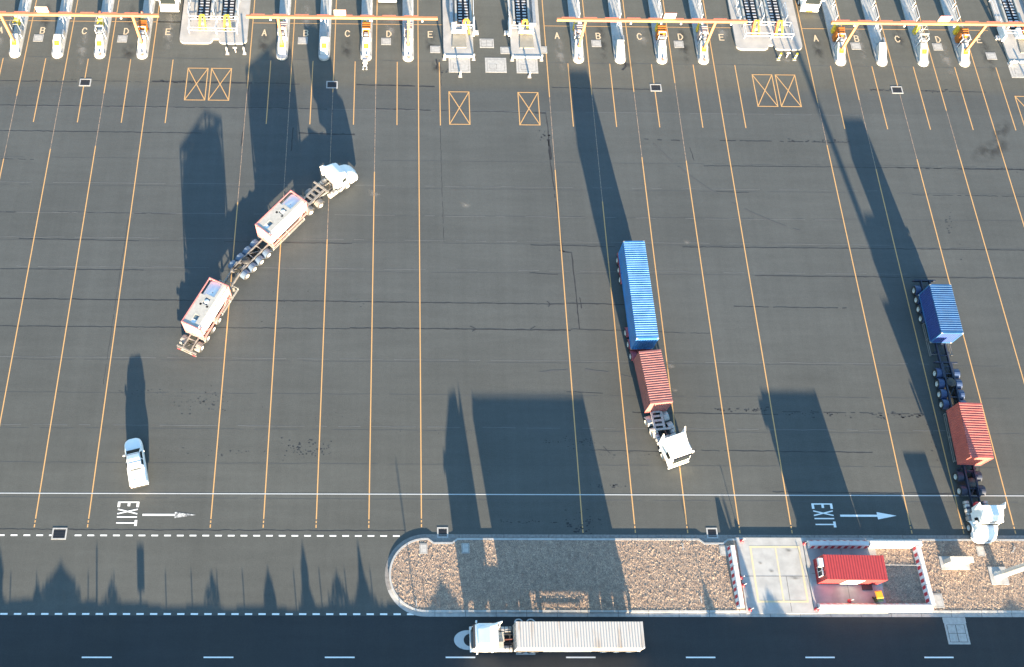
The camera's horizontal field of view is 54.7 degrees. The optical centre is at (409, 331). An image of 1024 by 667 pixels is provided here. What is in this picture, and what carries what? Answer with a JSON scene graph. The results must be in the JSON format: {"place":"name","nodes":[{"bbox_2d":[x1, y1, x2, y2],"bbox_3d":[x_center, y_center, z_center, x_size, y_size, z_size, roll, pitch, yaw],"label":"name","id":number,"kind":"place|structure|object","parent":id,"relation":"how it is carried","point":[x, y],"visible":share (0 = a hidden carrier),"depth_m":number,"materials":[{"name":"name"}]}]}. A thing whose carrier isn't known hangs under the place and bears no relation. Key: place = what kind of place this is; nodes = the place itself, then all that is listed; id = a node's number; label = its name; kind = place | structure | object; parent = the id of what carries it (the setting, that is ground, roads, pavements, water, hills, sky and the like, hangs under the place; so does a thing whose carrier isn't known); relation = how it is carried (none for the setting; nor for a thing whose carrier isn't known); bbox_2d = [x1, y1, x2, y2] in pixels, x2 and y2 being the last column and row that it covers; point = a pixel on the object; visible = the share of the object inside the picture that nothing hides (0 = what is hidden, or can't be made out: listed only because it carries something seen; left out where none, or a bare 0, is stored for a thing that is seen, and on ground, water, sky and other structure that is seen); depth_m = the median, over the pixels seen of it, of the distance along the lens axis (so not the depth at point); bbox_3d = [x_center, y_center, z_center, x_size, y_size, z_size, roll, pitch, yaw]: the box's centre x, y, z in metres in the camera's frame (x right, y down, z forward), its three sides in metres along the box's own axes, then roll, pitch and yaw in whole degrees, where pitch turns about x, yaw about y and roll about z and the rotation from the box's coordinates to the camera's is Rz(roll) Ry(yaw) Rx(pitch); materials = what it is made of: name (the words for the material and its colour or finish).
{"place":"outdoors","nodes":[
{"label":"outdoors","id":0,"kind":"place"},
{"bbox_2d":[0,0,1023,615],"bbox_3d":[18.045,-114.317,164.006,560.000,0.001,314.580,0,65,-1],"label":"yard ground","id":1,"kind":"structure","parent":0,"point":[518,414],"depth_m":112.83,"materials":[{"name":"asphalt"}]},
{"bbox_2d":[9,0,31,57],"bbox_3d":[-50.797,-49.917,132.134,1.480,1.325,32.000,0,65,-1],"label":"lane island","id":2,"kind":"structure","parent":1,"relation":"on","point":[16,46],"depth_m":127.39,"materials":[{"name":"concrete"}]},
{"bbox_2d":[0,6,158,42],"bbox_3d":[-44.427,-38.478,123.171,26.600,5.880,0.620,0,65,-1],"label":"overhead gantry","id":3,"kind":"object","parent":2,"relation":"on","point":[42,11],"visible":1,"depth_m":121.43,"materials":[{"name":"yellow"}]},
{"bbox_2d":[51,528,67,539],"bbox_3d":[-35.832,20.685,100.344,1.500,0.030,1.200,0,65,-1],"label":"drain grate","id":4,"kind":"object","parent":1,"relation":"on","point":[59,533],"visible":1,"depth_m":100.32,"materials":[{"name":"concrete"}]},
{"bbox_2d":[51,0,72,57],"bbox_3d":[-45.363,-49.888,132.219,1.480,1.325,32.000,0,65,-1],"label":"lane island","id":5,"kind":"structure","parent":1,"relation":"on","point":[59,39],"depth_m":127.62,"materials":[{"name":"concrete"}]},
{"bbox_2d":[79,79,91,85],"bbox_3d":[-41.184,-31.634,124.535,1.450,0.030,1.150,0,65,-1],"label":"drain grate","id":6,"kind":"object","parent":1,"relation":"on","point":[84,82],"visible":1,"depth_m":124.51,"materials":[{"name":"concrete"}]},
{"bbox_2d":[94,0,114,58],"bbox_3d":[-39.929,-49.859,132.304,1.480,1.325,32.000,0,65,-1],"label":"lane island","id":7,"kind":"structure","parent":1,"relation":"on","point":[101,41],"depth_m":127.20,"materials":[{"name":"concrete"}]},
{"bbox_2d":[116,502,138,525],"bbox_3d":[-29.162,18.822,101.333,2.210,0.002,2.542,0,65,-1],"label":"exit marking","id":8,"kind":"object","parent":1,"relation":"on","point":[135,522],"visible":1,"depth_m":101.33,"materials":[{"name":"white paint"}]},
{"bbox_2d":[123,438,148,488],"bbox_3d":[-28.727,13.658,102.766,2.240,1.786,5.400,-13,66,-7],"label":"utility vehicle","id":9,"kind":"object","parent":1,"relation":"on","point":[134,455],"visible":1,"depth_m":102.05,"materials":[{"name":"white paint"}]},
{"bbox_2d":[136,0,155,58],"bbox_3d":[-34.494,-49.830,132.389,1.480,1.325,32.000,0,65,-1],"label":"lane island","id":10,"kind":"structure","parent":1,"relation":"on","point":[148,7],"depth_m":127.35,"materials":[{"name":"concrete"}]},
{"bbox_2d":[138,19,148,34],"bbox_3d":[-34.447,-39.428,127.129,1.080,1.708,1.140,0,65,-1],"label":"booth cabinet","id":11,"kind":"object","parent":10,"relation":"on","point":[142,22],"visible":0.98,"depth_m":126.52,"materials":[{"name":"metal"}]},
{"bbox_2d":[142,512,192,517],"bbox_3d":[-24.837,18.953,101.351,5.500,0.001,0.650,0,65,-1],"label":"worn arrow marking","id":12,"kind":"object","parent":1,"relation":"on","point":[177,514],"visible":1,"depth_m":101.34,"materials":[{"name":"white paint"}]},
{"bbox_2d":[156,0,180,11],"bbox_3d":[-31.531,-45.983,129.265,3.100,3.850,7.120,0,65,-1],"label":"prime mover","id":13,"kind":"object","parent":1,"relation":"on","point":[169,5],"visible":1,"depth_m":128.47,"materials":[{"name":"grey"}]},
{"bbox_2d":[177,261,244,356],"bbox_3d":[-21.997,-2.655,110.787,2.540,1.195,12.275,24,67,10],"label":"skeletal trailer","id":14,"kind":"object","parent":1,"relation":"on","point":[197,345],"visible":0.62,"depth_m":108.97,"materials":[{"name":"grey"}]},
{"bbox_2d":[181,277,231,339],"bbox_3d":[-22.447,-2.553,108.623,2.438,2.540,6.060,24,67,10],"label":"tank container","id":15,"kind":"object","parent":14,"relation":"on","point":[200,315],"visible":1,"depth_m":107.73,"materials":[{"name":"metal"}]},
{"bbox_2d":[180,0,250,43],"bbox_3d":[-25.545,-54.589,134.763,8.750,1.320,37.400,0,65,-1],"label":"gate platform","id":16,"kind":"structure","parent":1,"relation":"on","point":[214,12],"depth_m":128.68,"materials":[{"name":"concrete"}]},
{"bbox_2d":[223,14,230,30],"bbox_3d":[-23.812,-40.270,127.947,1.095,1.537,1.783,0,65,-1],"label":"stop frame","id":17,"kind":"object","parent":16,"relation":"on","point":[224,19],"visible":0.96,"depth_m":127.77,"materials":[{"name":"yellow paint"}]},
{"bbox_2d":[228,181,328,279],"bbox_3d":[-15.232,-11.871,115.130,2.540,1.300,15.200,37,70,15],"label":"skeletal trailer","id":18,"kind":"object","parent":1,"relation":"on","point":[258,258],"visible":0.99,"depth_m":113.39,"materials":[{"name":"grey"}]},
{"bbox_2d":[255,190,307,246],"bbox_3d":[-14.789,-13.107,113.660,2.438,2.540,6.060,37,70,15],"label":"tank container","id":19,"kind":"object","parent":18,"relation":"on","point":[277,220],"visible":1,"depth_m":112.79,"materials":[{"name":"metal"}]},
{"bbox_2d":[276,0,290,60],"bbox_3d":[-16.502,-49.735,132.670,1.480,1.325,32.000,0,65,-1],"label":"lane island","id":20,"kind":"structure","parent":1,"relation":"on","point":[282,50],"depth_m":127.58,"materials":[{"name":"concrete"}]},
{"bbox_2d":[246,9,437,45],"bbox_3d":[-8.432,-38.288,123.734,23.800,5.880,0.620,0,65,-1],"label":"overhead gantry","id":21,"kind":"object","parent":20,"relation":"on","point":[339,14],"visible":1,"depth_m":121.96,"materials":[{"name":"brown"}]},
{"bbox_2d":[318,0,331,60],"bbox_3d":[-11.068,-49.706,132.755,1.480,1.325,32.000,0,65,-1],"label":"lane island","id":22,"kind":"structure","parent":1,"relation":"on","point":[324,37],"depth_m":128.23,"materials":[{"name":"concrete"}]},
{"bbox_2d":[297,163,357,215],"bbox_3d":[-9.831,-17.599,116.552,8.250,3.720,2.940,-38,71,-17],"label":"prime mover","id":23,"kind":"object","parent":1,"relation":"on","point":[340,178],"visible":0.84,"depth_m":116.65,"materials":[{"name":"grey"}]},
{"bbox_2d":[326,81,337,87],"bbox_3d":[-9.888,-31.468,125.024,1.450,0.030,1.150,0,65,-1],"label":"drain grate","id":24,"kind":"object","parent":1,"relation":"on","point":[331,84],"visible":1,"depth_m":125.02,"materials":[{"name":"metal"}]},
{"bbox_2d":[360,0,372,60],"bbox_3d":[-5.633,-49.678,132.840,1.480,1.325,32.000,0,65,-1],"label":"lane island","id":25,"kind":"structure","parent":1,"relation":"on","point":[366,42],"depth_m":127.69,"materials":[{"name":"concrete"}]},
{"bbox_2d":[362,22,370,36],"bbox_3d":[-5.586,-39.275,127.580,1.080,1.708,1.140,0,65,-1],"label":"booth cabinet","id":26,"kind":"object","parent":25,"relation":"on","point":[366,24],"visible":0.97,"depth_m":126.99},
{"bbox_2d":[402,0,413,61],"bbox_3d":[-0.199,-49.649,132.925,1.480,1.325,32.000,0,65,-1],"label":"lane island","id":27,"kind":"structure","parent":1,"relation":"on","point":[408,7],"depth_m":128.22,"materials":[{"name":"concrete"}]},
{"bbox_2d":[437,527,447,537],"bbox_3d":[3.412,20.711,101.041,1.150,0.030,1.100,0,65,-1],"label":"drain grate","id":28,"kind":"object","parent":1,"relation":"on","point":[442,530],"visible":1,"depth_m":101.04,"materials":[{"name":"concrete"}]},
{"bbox_2d":[448,57,470,72],"bbox_3d":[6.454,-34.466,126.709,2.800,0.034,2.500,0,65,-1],"label":"pit cover","id":29,"kind":"object","parent":1,"relation":"on","point":[458,64],"visible":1,"depth_m":126.69,"materials":[{"name":"concrete"}]},
{"bbox_2d":[442,0,478,57],"bbox_3d":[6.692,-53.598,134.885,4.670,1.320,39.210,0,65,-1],"label":"gate platform","id":30,"kind":"structure","parent":1,"relation":"on","point":[456,41],"depth_m":128.50,"materials":[{"name":"concrete"}]},
{"bbox_2d":[0,106,944,430],"bbox_3d":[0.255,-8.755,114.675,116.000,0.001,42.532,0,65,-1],"label":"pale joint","id":31,"kind":"object","parent":1,"relation":"on","point":[418,240],"visible":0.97,"depth_m":114.26,"materials":[{"name":"grey"}]},
{"bbox_2d":[0,534,953,657],"bbox_3d":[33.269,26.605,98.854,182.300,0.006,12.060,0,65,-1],"label":"dashed white line","id":32,"kind":"object","parent":1,"relation":"on","point":[286,613],"visible":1,"depth_m":97.25,"materials":[{"name":"paint"}]},
{"bbox_2d":[3,82,957,238],"bbox_3d":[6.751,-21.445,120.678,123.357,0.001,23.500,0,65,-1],"label":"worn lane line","id":33,"kind":"object","parent":1,"relation":"on","point":[375,122],"visible":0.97,"depth_m":122.36,"materials":[{"name":"paint"}]},
{"bbox_2d":[480,39,493,47],"bbox_3d":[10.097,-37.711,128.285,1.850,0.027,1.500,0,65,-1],"label":"pit cover","id":34,"kind":"object","parent":1,"relation":"on","point":[486,43],"visible":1,"depth_m":128.25,"materials":[{"name":"concrete"}]},
{"bbox_2d":[485,58,506,72],"bbox_3d":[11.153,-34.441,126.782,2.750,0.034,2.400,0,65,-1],"label":"pit cover","id":35,"kind":"object","parent":1,"relation":"on","point":[495,65],"visible":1,"depth_m":126.73,"materials":[{"name":"concrete"}]},
{"bbox_2d":[0,0,1023,533],"bbox_3d":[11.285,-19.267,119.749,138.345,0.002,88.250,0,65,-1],"label":"lane line","id":36,"kind":"object","parent":1,"relation":"on","point":[560,236],"visible":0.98,"depth_m":116.58,"materials":[{"name":"orange paint"}]},
{"bbox_2d":[0,59,1023,533],"bbox_3d":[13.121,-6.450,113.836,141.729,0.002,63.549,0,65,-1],"label":"asphalt seam","id":37,"kind":"object","parent":1,"relation":"on","point":[488,303],"visible":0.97,"depth_m":113.28,"materials":[{"name":"asphalt"}]},
{"bbox_2d":[0,56,1023,502],"bbox_3d":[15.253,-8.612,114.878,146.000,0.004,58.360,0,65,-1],"label":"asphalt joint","id":38,"kind":"object","parent":1,"relation":"on","point":[518,362],"visible":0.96,"depth_m":109.81,"materials":[{"name":"asphalt"}]},
{"bbox_2d":[0,493,1023,495],"bbox_3d":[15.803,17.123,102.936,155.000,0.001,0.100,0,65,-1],"label":"thin white line","id":39,"kind":"object","parent":1,"relation":"on","point":[502,494],"visible":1,"depth_m":102.84,"materials":[{"name":"paint"}]},
{"bbox_2d":[504,0,541,57],"bbox_3d":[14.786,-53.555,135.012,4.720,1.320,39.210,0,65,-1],"label":"gate platform","id":40,"kind":"structure","parent":1,"relation":"on","point":[526,43],"depth_m":128.65,"materials":[{"name":"concrete"}]},
{"bbox_2d":[516,58,537,72],"bbox_3d":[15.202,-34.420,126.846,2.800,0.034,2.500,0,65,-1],"label":"pit cover","id":41,"kind":"object","parent":1,"relation":"on","point":[525,65],"visible":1,"depth_m":126.83,"materials":[{"name":"concrete"}]},
{"bbox_2d":[567,0,583,62],"bbox_3d":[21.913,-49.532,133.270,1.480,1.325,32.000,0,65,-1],"label":"lane island","id":42,"kind":"structure","parent":1,"relation":"on","point":[573,8],"depth_m":129.04,"materials":[{"name":"concrete"}]},
{"bbox_2d":[573,24,582,38],"bbox_3d":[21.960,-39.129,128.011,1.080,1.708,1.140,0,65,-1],"label":"booth cabinet","id":43,"kind":"object","parent":42,"relation":"on","point":[578,28],"visible":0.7,"depth_m":127.42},
{"bbox_2d":[557,13,747,48],"bbox_3d":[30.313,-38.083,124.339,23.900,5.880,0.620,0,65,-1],"label":"overhead gantry","id":44,"kind":"object","parent":42,"relation":"on","point":[669,17],"visible":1,"depth_m":122.56,"materials":[{"name":"brown"}]},
{"bbox_2d":[608,0,625,63],"bbox_3d":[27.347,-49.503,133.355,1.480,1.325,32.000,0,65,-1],"label":"lane island","id":45,"kind":"structure","parent":1,"relation":"on","point":[614,6],"depth_m":129.02,"materials":[{"name":"concrete"}]},
{"bbox_2d":[616,252,651,350],"bbox_3d":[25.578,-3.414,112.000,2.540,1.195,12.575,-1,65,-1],"label":"skeletal trailer","id":46,"kind":"object","parent":1,"relation":"on","point":[618,268],"visible":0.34,"depth_m":113.27,"materials":[{"name":"grey"}]},
{"bbox_2d":[618,241,658,349],"bbox_3d":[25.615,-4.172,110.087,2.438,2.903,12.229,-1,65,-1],"label":"shipping container","id":47,"kind":"object","parent":46,"relation":"on","point":[639,302],"visible":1,"depth_m":108.83,"materials":[{"name":"metal"}]},
{"bbox_2d":[624,327,670,430],"bbox_3d":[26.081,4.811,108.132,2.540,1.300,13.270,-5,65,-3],"label":"skeletal trailer","id":48,"kind":"object","parent":1,"relation":"on","point":[633,354],"visible":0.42,"depth_m":105.65,"materials":[{"name":"grey"}]},
{"bbox_2d":[634,349,672,411],"bbox_3d":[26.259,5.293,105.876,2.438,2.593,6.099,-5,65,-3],"label":"shipping container","id":49,"kind":"object","parent":48,"relation":"on","point":[653,383],"visible":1,"depth_m":104.91,"materials":[{"name":"metal"}]},
{"bbox_2d":[650,84,661,90],"bbox_3d":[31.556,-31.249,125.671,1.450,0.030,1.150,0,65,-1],"label":"drain grate","id":50,"kind":"object","parent":1,"relation":"on","point":[655,87],"visible":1,"depth_m":125.66,"materials":[{"name":"concrete"}]},
{"bbox_2d":[648,0,667,63],"bbox_3d":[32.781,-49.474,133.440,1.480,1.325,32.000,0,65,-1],"label":"lane island","id":51,"kind":"structure","parent":1,"relation":"on","point":[655,10],"depth_m":128.86,"materials":[{"name":"concrete"}]},
{"bbox_2d":[655,25,665,39],"bbox_3d":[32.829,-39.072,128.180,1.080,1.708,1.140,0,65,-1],"label":"booth cabinet","id":52,"kind":"object","parent":51,"relation":"on","point":[661,27],"visible":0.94,"depth_m":127.61,"materials":[{"name":"metal"}]},
{"bbox_2d":[644,411,693,468],"bbox_3d":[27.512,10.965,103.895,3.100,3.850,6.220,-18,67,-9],"label":"prime mover","id":53,"kind":"object","parent":1,"relation":"on","point":[675,449],"visible":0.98,"depth_m":102.81,"materials":[{"name":"grey"}]},
{"bbox_2d":[688,0,708,64],"bbox_3d":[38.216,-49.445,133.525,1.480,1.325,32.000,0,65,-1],"label":"lane island","id":54,"kind":"structure","parent":1,"relation":"on","point":[696,12],"depth_m":129.25,"materials":[{"name":"concrete"}]},
{"bbox_2d":[696,25,707,39],"bbox_3d":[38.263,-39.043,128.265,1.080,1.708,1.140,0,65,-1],"label":"booth cabinet","id":55,"kind":"object","parent":54,"relation":"on","point":[703,28],"visible":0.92,"depth_m":127.67,"materials":[{"name":"metal"}]},
{"bbox_2d":[385,534,1023,616],"bbox_3d":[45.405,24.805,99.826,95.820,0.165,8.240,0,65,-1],"label":"kerb","id":56,"kind":"structure","parent":1,"relation":"on","point":[453,538],"depth_m":98.45,"materials":[{"name":"concrete"}]},
{"bbox_2d":[391,539,1023,610],"bbox_3d":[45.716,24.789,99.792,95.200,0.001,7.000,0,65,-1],"label":"bark bed","id":57,"kind":"object","parent":56,"relation":"in","point":[552,562],"visible":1,"depth_m":99.42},
{"bbox_2d":[419,543,426,553],"bbox_3d":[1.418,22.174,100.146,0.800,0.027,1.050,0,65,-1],"label":"pit cover","id":58,"kind":"object","parent":57,"relation":"on","point":[423,548],"visible":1,"depth_m":100.14,"materials":[{"name":"concrete"}]},
{"bbox_2d":[719,546,727,555],"bbox_3d":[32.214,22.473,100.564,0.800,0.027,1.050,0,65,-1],"label":"pit cover","id":59,"kind":"object","parent":57,"relation":"on","point":[723,551],"visible":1,"depth_m":100.52,"materials":[{"name":"concrete"}]},
{"bbox_2d":[727,545,744,607],"bbox_3d":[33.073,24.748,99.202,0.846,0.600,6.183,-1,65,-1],"label":"striped barrier","id":60,"kind":"object","parent":57,"relation":"on","point":[735,576],"visible":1,"depth_m":99.01,"materials":[{"name":"red"}]},
{"bbox_2d":[867,540,921,547],"bbox_3d":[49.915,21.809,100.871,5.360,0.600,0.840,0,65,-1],"label":"striped barrier","id":61,"kind":"object","parent":57,"relation":"on","point":[892,543],"visible":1,"depth_m":100.63,"materials":[{"name":"concrete"}]},
{"bbox_2d":[912,546,934,604],"bbox_3d":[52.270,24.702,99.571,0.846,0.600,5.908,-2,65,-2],"label":"striped barrier","id":62,"kind":"object","parent":57,"relation":"on","point":[923,575],"visible":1,"depth_m":99.41,"materials":[{"name":"red"}]},
{"bbox_2d":[933,594,944,607],"bbox_3d":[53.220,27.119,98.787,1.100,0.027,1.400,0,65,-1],"label":"pit cover","id":63,"kind":"object","parent":57,"relation":"on","point":[939,601],"visible":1,"depth_m":98.75,"materials":[{"name":"concrete"}]},
{"bbox_2d":[938,556,969,569],"bbox_3d":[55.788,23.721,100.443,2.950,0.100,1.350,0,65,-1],"label":"cabinet footing","id":64,"kind":"object","parent":57,"relation":"on","point":[953,567],"visible":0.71,"depth_m":100.25,"materials":[{"name":"concrete"}]},
{"bbox_2d":[943,556,973,564],"bbox_3d":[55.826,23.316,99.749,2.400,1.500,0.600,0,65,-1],"label":"electrical cabinet","id":65,"kind":"object","parent":64,"relation":"on","point":[958,560],"visible":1,"depth_m":99.17,"materials":[{"name":"metal"}]},
{"bbox_2d":[976,546,985,555],"bbox_3d":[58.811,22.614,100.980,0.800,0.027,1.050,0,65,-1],"label":"pit cover","id":66,"kind":"object","parent":57,"relation":"on","point":[980,551],"visible":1,"depth_m":100.96,"materials":[{"name":"concrete"}]},
{"bbox_2d":[988,567,1009,584],"bbox_3d":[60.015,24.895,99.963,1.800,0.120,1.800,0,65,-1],"label":"mast footing","id":67,"kind":"object","parent":57,"relation":"on","point":[994,581],"visible":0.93,"depth_m":99.78,"materials":[{"name":"concrete"}]},
{"bbox_2d":[993,563,1023,579],"bbox_3d":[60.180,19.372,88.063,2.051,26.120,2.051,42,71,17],"label":"light mast","id":68,"kind":"object","parent":67,"relation":"on","point":[1004,573],"visible":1,"depth_m":97.82,"materials":[{"name":"metal"}]},
{"bbox_2d":[706,528,717,537],"bbox_3d":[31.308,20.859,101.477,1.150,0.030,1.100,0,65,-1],"label":"drain grate","id":69,"kind":"object","parent":1,"relation":"on","point":[711,531],"visible":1,"depth_m":101.50,"materials":[{"name":"concrete"}]},
{"bbox_2d":[727,0,801,50],"bbox_3d":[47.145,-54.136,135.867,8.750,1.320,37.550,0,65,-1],"label":"gate platform","id":70,"kind":"structure","parent":1,"relation":"on","point":[768,14],"depth_m":129.94,"materials":[{"name":"concrete"}]},
{"bbox_2d":[751,20,759,35],"bbox_3d":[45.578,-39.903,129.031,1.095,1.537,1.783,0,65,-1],"label":"stop frame","id":71,"kind":"object","parent":70,"relation":"on","point":[753,27],"visible":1,"depth_m":128.91,"materials":[{"name":"yellow paint"}]},
{"bbox_2d":[774,20,782,36],"bbox_3d":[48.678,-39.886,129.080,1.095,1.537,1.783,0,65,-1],"label":"stop frame","id":72,"kind":"object","parent":70,"relation":"on","point":[777,28],"visible":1,"depth_m":128.99,"materials":[{"name":"yellow paint"}]},
{"bbox_2d":[735,538,815,613],"bbox_3d":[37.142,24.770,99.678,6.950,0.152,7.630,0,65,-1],"label":"concrete pad","id":73,"kind":"object","parent":1,"relation":"on","point":[767,574],"visible":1,"depth_m":99.56,"materials":[{"name":"concrete"}]},
{"bbox_2d":[749,546,808,602],"bbox_3d":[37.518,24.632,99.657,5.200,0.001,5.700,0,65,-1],"label":"faded bay line","id":74,"kind":"object","parent":73,"relation":"on","point":[783,601],"visible":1,"depth_m":99.63,"materials":[{"name":"paint"}]},
{"bbox_2d":[797,0,824,11],"bbox_3d":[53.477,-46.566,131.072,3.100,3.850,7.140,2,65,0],"label":"prime mover","id":75,"kind":"object","parent":1,"relation":"on","point":[809,5],"visible":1,"depth_m":130.30,"materials":[{"name":"grey"}]},
{"bbox_2d":[811,503,835,526],"bbox_3d":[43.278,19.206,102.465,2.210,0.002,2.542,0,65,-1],"label":"exit marking","id":76,"kind":"object","parent":1,"relation":"on","point":[822,506],"visible":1,"depth_m":102.60,"materials":[{"name":"white paint"}]},
{"bbox_2d":[821,0,845,65],"bbox_3d":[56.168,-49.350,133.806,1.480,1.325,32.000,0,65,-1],"label":"lane island","id":77,"kind":"structure","parent":1,"relation":"on","point":[828,9],"depth_m":129.97,"materials":[{"name":"concrete"}]},
{"bbox_2d":[832,26,844,41],"bbox_3d":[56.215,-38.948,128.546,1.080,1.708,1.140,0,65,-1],"label":"booth cabinet","id":78,"kind":"object","parent":77,"relation":"on","point":[836,32],"visible":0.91,"depth_m":128.02,"materials":[{"name":"metal"}]},
{"bbox_2d":[831,16,1023,50],"bbox_3d":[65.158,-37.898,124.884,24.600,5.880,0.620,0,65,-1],"label":"overhead gantry","id":79,"kind":"object","parent":77,"relation":"on","point":[946,20],"visible":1,"depth_m":123.12,"materials":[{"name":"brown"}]},
{"bbox_2d":[803,538,887,613],"bbox_3d":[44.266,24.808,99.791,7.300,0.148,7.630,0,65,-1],"label":"enclosure slab","id":80,"kind":"structure","parent":1,"relation":"on","point":[832,593],"depth_m":99.13,"materials":[{"name":"concrete"}]},
{"bbox_2d":[804,545,816,607],"bbox_3d":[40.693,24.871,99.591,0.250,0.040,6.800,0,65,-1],"label":"striped barrier","id":81,"kind":"object","parent":80,"relation":"on","point":[810,576],"visible":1,"depth_m":99.57,"materials":[{"name":"concrete"}]},
{"bbox_2d":[806,540,868,548],"bbox_3d":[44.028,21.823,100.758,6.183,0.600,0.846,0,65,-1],"label":"striped barrier","id":82,"kind":"object","parent":80,"relation":"on","point":[837,544],"visible":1,"depth_m":100.55,"materials":[{"name":"red"}]},
{"bbox_2d":[813,554,887,589],"bbox_3d":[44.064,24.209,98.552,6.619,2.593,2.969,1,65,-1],"label":"kiosk container","id":83,"kind":"object","parent":80,"relation":"on","point":[866,572],"visible":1,"depth_m":97.64,"materials":[{"name":"metal"}]},
{"bbox_2d":[817,603,933,611],"bbox_3d":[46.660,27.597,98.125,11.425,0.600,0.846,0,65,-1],"label":"striped barrier","id":84,"kind":"object","parent":80,"relation":"on","point":[875,607],"visible":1,"depth_m":97.92,"materials":[{"name":"white"}]},
{"bbox_2d":[872,590,883,601],"bbox_3d":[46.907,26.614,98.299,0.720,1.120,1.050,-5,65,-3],"label":"wheelie bin","id":85,"kind":"object","parent":80,"relation":"on","point":[879,597],"visible":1,"depth_m":97.85,"materials":[{"name":"green"}]},
{"bbox_2d":[840,512,895,518],"bbox_3d":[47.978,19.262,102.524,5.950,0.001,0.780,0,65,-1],"label":"arrow marking","id":86,"kind":"object","parent":1,"relation":"on","point":[880,515],"visible":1,"depth_m":102.51,"materials":[{"name":"white paint"}]},
{"bbox_2d":[860,0,887,65],"bbox_3d":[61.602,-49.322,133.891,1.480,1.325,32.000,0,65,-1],"label":"lane island","id":87,"kind":"structure","parent":1,"relation":"on","point":[878,44],"depth_m":129.61,"materials":[{"name":"concrete"}]},
{"bbox_2d":[890,86,903,93],"bbox_3d":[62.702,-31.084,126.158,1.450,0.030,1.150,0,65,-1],"label":"drain grate","id":88,"kind":"object","parent":1,"relation":"on","point":[896,89],"visible":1,"depth_m":126.17,"materials":[{"name":"concrete"}]},
{"bbox_2d":[900,0,928,66],"bbox_3d":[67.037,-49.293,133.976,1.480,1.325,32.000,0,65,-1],"label":"lane island","id":89,"kind":"structure","parent":1,"relation":"on","point":[920,49],"depth_m":129.64,"materials":[{"name":"concrete"}]},
{"bbox_2d":[912,279,953,378],"bbox_3d":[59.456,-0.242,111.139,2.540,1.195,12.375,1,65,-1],"label":"skeletal trailer","id":90,"kind":"object","parent":1,"relation":"on","point":[917,290],"visible":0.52,"depth_m":111.11,"materials":[{"name":"grey"}]},
{"bbox_2d":[919,284,963,342],"bbox_3d":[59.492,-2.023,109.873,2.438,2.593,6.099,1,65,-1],"label":"shipping container","id":91,"kind":"object","parent":90,"relation":"on","point":[940,313],"visible":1,"depth_m":109.07,"materials":[{"name":"metal"}]},
{"bbox_2d":[940,0,969,66],"bbox_3d":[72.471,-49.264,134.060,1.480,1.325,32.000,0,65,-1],"label":"lane island","id":92,"kind":"structure","parent":1,"relation":"on","point":[962,54],"depth_m":129.71,"materials":[{"name":"concrete"}]},
{"bbox_2d":[954,28,968,42],"bbox_3d":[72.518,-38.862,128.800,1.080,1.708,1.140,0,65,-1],"label":"booth cabinet","id":93,"kind":"object","parent":92,"relation":"on","point":[964,32],"visible":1,"depth_m":128.26,"materials":[{"name":"metal"}]},
{"bbox_2d":[932,361,980,496],"bbox_3d":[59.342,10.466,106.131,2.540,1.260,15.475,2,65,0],"label":"skeletal trailer","id":94,"kind":"object","parent":1,"relation":"on","point":[955,383],"visible":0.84,"depth_m":107.53,"materials":[{"name":"grey"}]},
{"bbox_2d":[946,402,993,464],"bbox_3d":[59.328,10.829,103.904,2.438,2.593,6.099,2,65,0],"label":"shipping container","id":95,"kind":"object","parent":94,"relation":"on","point":[970,434],"visible":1,"depth_m":103.11,"materials":[{"name":"metal"}]},
{"bbox_2d":[953,470,1005,542],"bbox_3d":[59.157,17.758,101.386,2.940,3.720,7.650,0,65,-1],"label":"prime mover","id":96,"kind":"object","parent":1,"relation":"on","point":[984,519],"visible":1,"depth_m":100.60,"materials":[{"name":"grey"}]},
{"bbox_2d":[988,0,1023,62],"bbox_3d":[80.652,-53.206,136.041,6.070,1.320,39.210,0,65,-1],"label":"gate platform","id":97,"kind":"structure","parent":1,"relation":"on","point":[1011,38],"depth_m":130.38,"materials":[{"name":"concrete"}]},
{"bbox_2d":[1007,62,1023,77],"bbox_3d":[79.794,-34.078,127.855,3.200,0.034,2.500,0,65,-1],"label":"pit cover","id":98,"kind":"object","parent":1,"relation":"on","point":[1016,70],"visible":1,"depth_m":127.80,"materials":[{"name":"concrete"}]},
{"bbox_2d":[0,615,1023,666],"bbox_3d":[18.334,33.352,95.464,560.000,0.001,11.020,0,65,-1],"label":"road","id":99,"kind":"structure","parent":0,"point":[194,641],"depth_m":96.55,"materials":[{"name":"asphalt"}]},
{"bbox_2d":[454,619,534,654],"bbox_3d":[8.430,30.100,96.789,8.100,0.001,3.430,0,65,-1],"label":"road numeral","id":100,"kind":"object","parent":99,"relation":"on","point":[459,639],"visible":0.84,"depth_m":96.57,"materials":[{"name":"paint"}]},
{"bbox_2d":[469,620,538,653],"bbox_3d":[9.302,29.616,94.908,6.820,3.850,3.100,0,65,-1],"label":"prime mover","id":101,"kind":"object","parent":99,"relation":"on","point":[486,637],"visible":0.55,"depth_m":94.12,"materials":[{"name":"grey"}]},
{"bbox_2d":[513,637,639,652],"bbox_3d":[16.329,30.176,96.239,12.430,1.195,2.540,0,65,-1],"label":"skeletal trailer","id":102,"kind":"object","parent":99,"relation":"on","point":[589,651],"visible":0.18,"depth_m":95.48,"materials":[{"name":"grey"}]},
{"bbox_2d":[513,621,644,650],"bbox_3d":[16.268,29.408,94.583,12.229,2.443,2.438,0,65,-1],"label":"shipping container","id":103,"kind":"object","parent":102,"relation":"on","point":[572,636],"visible":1,"depth_m":93.54,"materials":[{"name":"metal"}]},
{"bbox_2d":[942,617,970,643],"bbox_3d":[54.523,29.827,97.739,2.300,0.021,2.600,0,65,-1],"label":"road pit","id":104,"kind":"object","parent":99,"relation":"on","point":[956,630],"visible":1,"depth_m":97.74,"materials":[{"name":"concrete"}]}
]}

